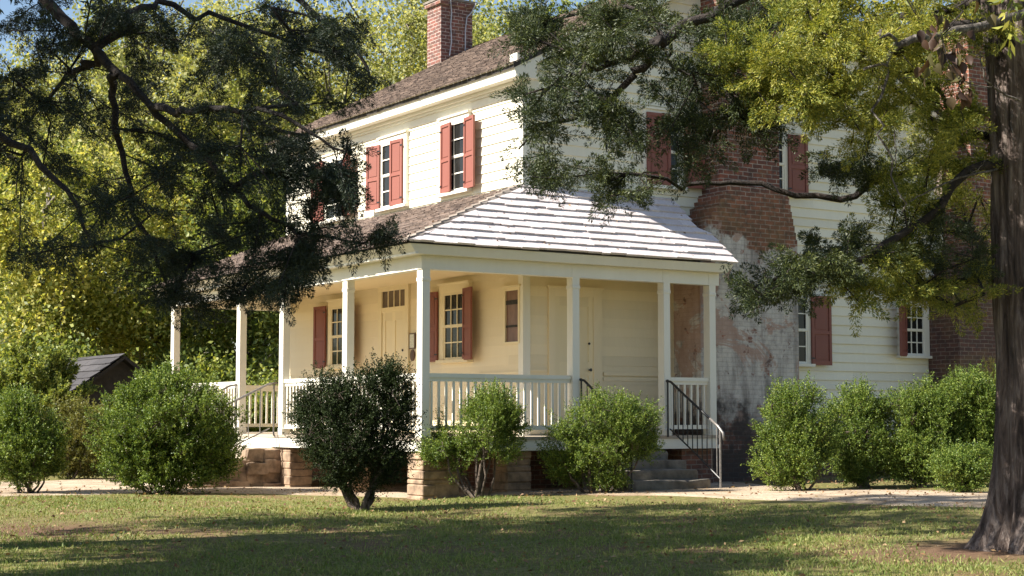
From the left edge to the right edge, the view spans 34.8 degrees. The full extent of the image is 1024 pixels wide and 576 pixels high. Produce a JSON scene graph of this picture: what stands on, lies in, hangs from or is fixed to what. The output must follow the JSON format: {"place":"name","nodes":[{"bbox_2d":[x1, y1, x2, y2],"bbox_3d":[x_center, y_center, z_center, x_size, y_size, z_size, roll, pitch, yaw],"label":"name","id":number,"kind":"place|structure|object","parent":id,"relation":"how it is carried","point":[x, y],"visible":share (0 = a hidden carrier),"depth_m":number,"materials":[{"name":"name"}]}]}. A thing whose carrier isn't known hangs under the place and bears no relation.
{"place":"outdoors","nodes":[
{"label":"outdoors","id":0,"kind":"place"},
{"bbox_2d":[0,0,972,350],"label":"sky","id":1,"kind":"structure","parent":0,"point":[7,7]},
{"bbox_2d":[0,478,987,507],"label":"gravel path","id":2,"kind":"structure","parent":0,"point":[399,490],"depth_m":23.62,"materials":[{"name":"beige gravel"}]},
{"bbox_2d":[0,447,1023,575],"bbox_3d":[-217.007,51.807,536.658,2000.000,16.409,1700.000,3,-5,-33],"label":"lawn","id":3,"kind":"structure","parent":0,"point":[950,546],"depth_m":16.81,"materials":[{"name":"green plant"}]},
{"bbox_2d":[0,347,41,372],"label":"understory bush","id":4,"kind":"object","parent":3,"relation":"on","point":[8,360],"visible":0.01,"depth_m":37.41,"materials":[{"name":"green plant"}]},
{"bbox_2d":[0,334,45,408],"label":"understory bush","id":5,"kind":"object","parent":3,"relation":"on","point":[7,357],"visible":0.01,"depth_m":34.03,"materials":[{"name":"green plant"}]},
{"bbox_2d":[0,381,73,492],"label":"shrub","id":6,"kind":"object","parent":3,"relation":"on","point":[32,447],"visible":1,"depth_m":24.92,"materials":[{"name":"green plant"}]},
{"bbox_2d":[0,47,97,331],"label":"broadleaf tree","id":7,"kind":"object","parent":3,"relation":"on","point":[44,138],"visible":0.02,"depth_m":64.86,"materials":[{"name":"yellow plant"}]},
{"bbox_2d":[0,329,99,473],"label":"leafy bush","id":8,"kind":"object","parent":3,"relation":"on","point":[54,375],"visible":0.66,"depth_m":32.71,"materials":[{"name":"green plant"}]},
{"bbox_2d":[0,317,111,372],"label":"understory bush","id":9,"kind":"object","parent":3,"relation":"on","point":[69,349],"visible":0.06,"depth_m":40.29,"materials":[{"name":"green plant"}]},
{"bbox_2d":[35,392,119,479],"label":"shrub","id":10,"kind":"object","parent":3,"relation":"on","point":[81,456],"visible":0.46,"depth_m":30.60,"materials":[{"name":"green plant"}]},
{"bbox_2d":[0,118,193,365],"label":"broadleaf tree","id":11,"kind":"object","parent":3,"relation":"on","point":[34,305],"visible":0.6,"depth_m":42.83,"materials":[{"name":"green plant"}]},
{"bbox_2d":[40,353,161,471],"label":"shed","id":12,"kind":"structure","parent":3,"relation":"on","point":[106,372],"depth_m":35.57,"materials":[{"name":"grey wood"}]},
{"bbox_2d":[0,23,202,278],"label":"broadleaf tree","id":13,"kind":"object","parent":3,"relation":"on","point":[45,83],"visible":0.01,"depth_m":59.43,"materials":[{"name":"green plant"}]},
{"bbox_2d":[36,323,235,367],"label":"understory bush","id":14,"kind":"object","parent":3,"relation":"on","point":[156,352],"visible":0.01,"depth_m":49.72,"materials":[{"name":"green plant"}]},
{"bbox_2d":[1,0,301,365],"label":"broadleaf tree","id":15,"kind":"object","parent":3,"relation":"on","point":[100,81],"visible":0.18,"depth_m":47.49,"materials":[{"name":"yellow plant"}]},
{"bbox_2d":[21,83,281,369],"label":"broadleaf tree","id":16,"kind":"object","parent":3,"relation":"on","point":[183,201],"visible":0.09,"depth_m":45.50,"materials":[{"name":"green plant"}]},
{"bbox_2d":[82,356,252,494],"bbox_3d":[-5.277,2.157,25.179,2.524,2.232,2.200,3,-5,-33],"label":"shrub","id":17,"kind":"object","parent":3,"relation":"on","point":[157,446],"visible":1,"depth_m":24.80,"materials":[{"name":"green plant"}]},
{"bbox_2d":[98,126,296,369],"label":"broadleaf tree","id":18,"kind":"object","parent":3,"relation":"on","point":[259,320],"visible":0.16,"depth_m":43.94,"materials":[{"name":"green plant"}]},
{"bbox_2d":[129,331,278,423],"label":"understory bush","id":19,"kind":"object","parent":3,"relation":"on","point":[253,368],"visible":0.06,"depth_m":42.76,"materials":[{"name":"green plant"}]},
{"bbox_2d":[0,0,415,335],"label":"cedar tree","id":20,"kind":"object","parent":3,"relation":"on","point":[301,261],"visible":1,"depth_m":15.05,"materials":[{"name":"green plant"}]},
{"bbox_2d":[92,50,325,362],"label":"broadleaf tree","id":21,"kind":"object","parent":3,"relation":"on","point":[242,95],"visible":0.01,"depth_m":51.18,"materials":[{"name":"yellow plant"}]},
{"bbox_2d":[143,323,278,417],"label":"understory bush","id":22,"kind":"object","parent":3,"relation":"on","point":[225,370],"visible":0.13,"depth_m":42.34,"materials":[{"name":"green plant"}]},
{"bbox_2d":[144,446,280,487],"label":"stone steps","id":23,"kind":"structure","parent":3,"relation":"on","point":[260,467],"depth_m":26.94,"materials":[{"name":"brown stone"}]},
{"bbox_2d":[200,366,278,447],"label":"understory bush","id":24,"kind":"object","parent":3,"relation":"on","point":[256,429],"visible":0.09,"depth_m":39.07,"materials":[{"name":"green plant"}]},
{"bbox_2d":[156,0,354,344],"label":"broadleaf tree","id":25,"kind":"object","parent":3,"relation":"on","point":[231,2],"visible":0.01,"depth_m":64.46,"materials":[{"name":"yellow plant"}]},
{"bbox_2d":[187,0,476,146],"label":"broadleaf tree","id":26,"kind":"object","parent":3,"relation":"on","point":[329,86],"visible":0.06,"depth_m":59.98,"materials":[{"name":"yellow plant"}]},
{"bbox_2d":[280,347,427,510],"bbox_3d":[-2.003,1.815,20.639,1.730,2.178,1.642,3,-5,-33],"label":"shrub","id":27,"kind":"object","parent":3,"relation":"on","point":[339,446],"visible":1,"depth_m":20.47,"materials":[{"name":"green plant"}]},
{"bbox_2d":[252,0,532,166],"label":"broadleaf tree","id":28,"kind":"object","parent":3,"relation":"on","point":[409,22],"visible":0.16,"depth_m":53.70,"materials":[{"name":"green plant"}]},
{"bbox_2d":[341,2,496,92],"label":"broadleaf tree","id":29,"kind":"object","parent":3,"relation":"on","point":[387,54],"visible":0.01,"depth_m":73.48,"materials":[{"name":"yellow plant"}]},
{"bbox_2d":[412,376,534,497],"bbox_3d":[-0.579,2.171,23.161,1.838,1.849,1.082,0,-5,3],"label":"shrub","id":30,"kind":"object","parent":3,"relation":"on","point":[496,414],"visible":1,"depth_m":23.08,"materials":[{"name":"green plant"}]},
{"bbox_2d":[0,191,1019,575],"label":"fallen leaves","id":31,"kind":"object","parent":3,"relation":"on","point":[508,523],"visible":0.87,"depth_m":18.42,"materials":[{"name":"brown plant"}]},
{"bbox_2d":[472,0,591,42],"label":"broadleaf tree","id":32,"kind":"object","parent":3,"relation":"on","point":[499,19],"depth_m":66.14,"materials":[{"name":"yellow plant"}]},
{"bbox_2d":[472,0,595,40],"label":"broadleaf tree","id":33,"kind":"object","parent":3,"relation":"on","point":[506,22],"visible":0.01,"depth_m":57.76,"materials":[{"name":"green plant"}]},
{"bbox_2d":[148,0,995,499],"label":"farmhouse","id":34,"kind":"object","parent":3,"relation":"on","point":[528,316],"visible":0.51,"depth_m":26.96,"materials":[{"name":"beige paint"}]},
{"bbox_2d":[131,383,237,483],"bbox_3d":[-5.641,2.532,28.068,2.051,1.809,0.038,3,-5,-33],"label":"iron handrail","id":35,"kind":"object","parent":34,"relation":"attached to","point":[232,385],"visible":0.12,"depth_m":28.61,"materials":[{"name":"metal"}]},
{"bbox_2d":[188,382,277,444],"bbox_3d":[-4.780,2.427,26.747,2.051,1.809,0.038,3,-5,-33],"label":"iron handrail","id":36,"kind":"object","parent":34,"relation":"attached to","point":[255,390],"visible":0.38,"depth_m":27.16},
{"bbox_2d":[319,151,349,224],"bbox_3d":[-3.367,-1.913,31.098,0.125,1.330,1.060,3,-5,-33],"label":"window","id":37,"kind":"structure","parent":34,"relation":"in","point":[330,156],"depth_m":31.18,"materials":[{"name":"white paint"}]},
{"bbox_2d":[324,297,354,369],"bbox_3d":[-3.226,0.856,30.660,0.125,1.320,1.020,3,-5,-33],"label":"window","id":38,"kind":"structure","parent":34,"relation":"in","point":[335,306],"depth_m":30.83,"materials":[{"name":"beige paint"}]},
{"bbox_2d":[375,130,409,212],"bbox_3d":[-2.131,-2.074,29.201,0.125,1.350,1.080,3,-5,-33],"label":"window","id":39,"kind":"structure","parent":34,"relation":"in","point":[383,141],"depth_m":29.32,"materials":[{"name":"white paint"}]},
{"bbox_2d":[382,311,404,392],"bbox_3d":[-2.089,1.476,28.929,0.045,2.110,0.830,3,-5,-33],"label":"door","id":40,"kind":"structure","parent":34,"relation":"in","point":[393,322],"depth_m":28.97,"materials":[{"name":"beige paint"}]},
{"bbox_2d":[409,333,415,348],"bbox_3d":[-1.729,0.921,28.412,0.025,0.275,0.190,3,-5,-33],"label":"framed notice","id":41,"kind":"object","parent":34,"relation":"attached to","point":[412,340],"visible":1,"depth_m":28.38,"materials":[{"name":"paper"}]},
{"bbox_2d":[410,350,414,360],"bbox_3d":[-1.727,1.168,28.393,0.020,0.200,0.140,3,-5,-33],"label":"oval plaque","id":42,"kind":"object","parent":34,"relation":"attached to","point":[412,355],"visible":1,"depth_m":28.37,"materials":[{"name":"beige metal"}]},
{"bbox_2d":[435,110,472,197],"bbox_3d":[-0.971,-2.235,27.422,0.125,1.350,1.020,3,-5,-33],"label":"window","id":43,"kind":"structure","parent":34,"relation":"in","point":[456,119],"depth_m":27.37,"materials":[{"name":"white paint"}]},
{"bbox_2d":[435,280,472,363],"bbox_3d":[-0.960,0.570,27.183,0.125,1.340,1.020,3,-5,-33],"label":"window","id":44,"kind":"structure","parent":34,"relation":"in","point":[450,299],"depth_m":27.27,"materials":[{"name":"beige paint"}]},
{"bbox_2d":[555,296,592,429],"bbox_3d":[0.994,1.215,25.961,0.738,2.160,0.085,3,-5,-33],"label":"door","id":45,"kind":"structure","parent":34,"relation":"in","point":[585,303],"depth_m":26.05,"materials":[{"name":"beige paint"}]},
{"bbox_2d":[579,378,635,491],"bbox_3d":[1.395,2.168,24.125,0.038,1.706,1.431,3,-5,-33],"label":"iron handrail","id":46,"kind":"object","parent":34,"relation":"attached to","point":[587,383],"visible":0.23,"depth_m":24.52,"materials":[{"name":"black metal"}]},
{"bbox_2d":[640,106,687,190],"bbox_3d":[2.522,-2.317,27.213,0.920,1.340,0.125,3,-5,-33],"label":"window","id":47,"kind":"structure","parent":34,"relation":"in","point":[646,109],"depth_m":27.13,"materials":[{"name":"white paint"}]},
{"bbox_2d":[666,380,724,487],"bbox_3d":[2.787,2.239,25.026,0.040,1.706,1.432,3,-5,-33],"label":"iron handrail","id":48,"kind":"object","parent":34,"relation":"attached to","point":[707,416],"visible":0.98,"depth_m":24.95,"materials":[{"name":"metal"}]},
{"bbox_2d":[779,127,789,197],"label":"window","id":49,"kind":"structure","parent":34,"relation":"in","point":[783,153],"depth_m":28.65,"materials":[{"name":"white paint"}]},
{"bbox_2d":[798,293,815,366],"bbox_3d":[4.896,0.686,28.522,0.940,1.360,0.125,3,-5,-33],"label":"window","id":50,"kind":"structure","parent":34,"relation":"in","point":[804,322],"depth_m":28.66,"materials":[{"name":"white paint"}]},
{"bbox_2d":[896,298,931,358],"bbox_3d":[7.411,0.721,30.158,0.840,1.150,0.125,3,-5,-33],"label":"window","id":51,"kind":"structure","parent":34,"relation":"in","point":[918,335],"depth_m":30.19,"materials":[{"name":"white paint"}]},
{"bbox_2d":[535,382,666,492],"bbox_3d":[1.257,2.179,23.323,1.910,1.756,1.345,0,-5,2],"label":"shrub","id":52,"kind":"object","parent":3,"relation":"on","point":[616,442],"visible":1,"depth_m":23.26,"materials":[{"name":"green plant"}]},
{"bbox_2d":[583,450,709,490],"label":"stone steps","id":53,"kind":"structure","parent":3,"relation":"on","point":[664,473],"depth_m":24.43,"materials":[{"name":"grey stone"}]},
{"bbox_2d":[486,0,1023,554],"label":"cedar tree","id":54,"kind":"object","parent":3,"relation":"on","point":[810,80],"visible":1,"depth_m":14.11,"materials":[{"name":"green plant"}]},
{"bbox_2d":[740,370,845,490],"bbox_3d":[4.034,2.094,23.444,1.478,1.827,1.369,-2,-5,25],"label":"shrub","id":55,"kind":"object","parent":3,"relation":"on","point":[797,450],"visible":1,"depth_m":23.19,"materials":[{"name":"green plant"}]},
{"bbox_2d":[818,373,898,487],"bbox_3d":[5.115,2.154,24.337,1.274,1.802,1.144,-1,-5,9],"label":"shrub","id":56,"kind":"object","parent":3,"relation":"on","point":[858,466],"visible":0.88,"depth_m":24.20,"materials":[{"name":"green plant"}]},
{"bbox_2d":[851,0,973,90],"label":"broadleaf tree","id":57,"kind":"object","parent":3,"relation":"on","point":[901,12],"depth_m":58.21,"materials":[{"name":"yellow plant"}]},
{"bbox_2d":[863,370,964,487],"bbox_3d":[6.000,2.167,24.341,1.532,1.893,1.283,-1,-5,16],"label":"shrub","id":58,"kind":"object","parent":3,"relation":"on","point":[921,433],"visible":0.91,"depth_m":24.05,"materials":[{"name":"green plant"}]},
{"bbox_2d":[900,20,939,149],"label":"broadleaf tree","id":59,"kind":"object","parent":3,"relation":"on","point":[915,79],"depth_m":45.49,"materials":[{"name":"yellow plant"}]},
{"bbox_2d":[922,438,993,492],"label":"shrub","id":60,"kind":"object","parent":3,"relation":"on","point":[964,470],"visible":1,"depth_m":21.96,"materials":[{"name":"green plant"}]},
{"bbox_2d":[935,360,995,482],"bbox_3d":[6.884,2.068,24.381,1.258,1.983,1.224,3,-5,-33],"label":"shrub","id":61,"kind":"object","parent":3,"relation":"on","point":[975,410],"visible":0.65,"depth_m":24.15,"materials":[{"name":"green plant"}]},
{"bbox_2d":[979,357,995,389],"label":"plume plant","id":62,"kind":"object","parent":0,"point":[990,367],"visible":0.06,"depth_m":28.93,"materials":[{"name":"green plant"}]}
]}

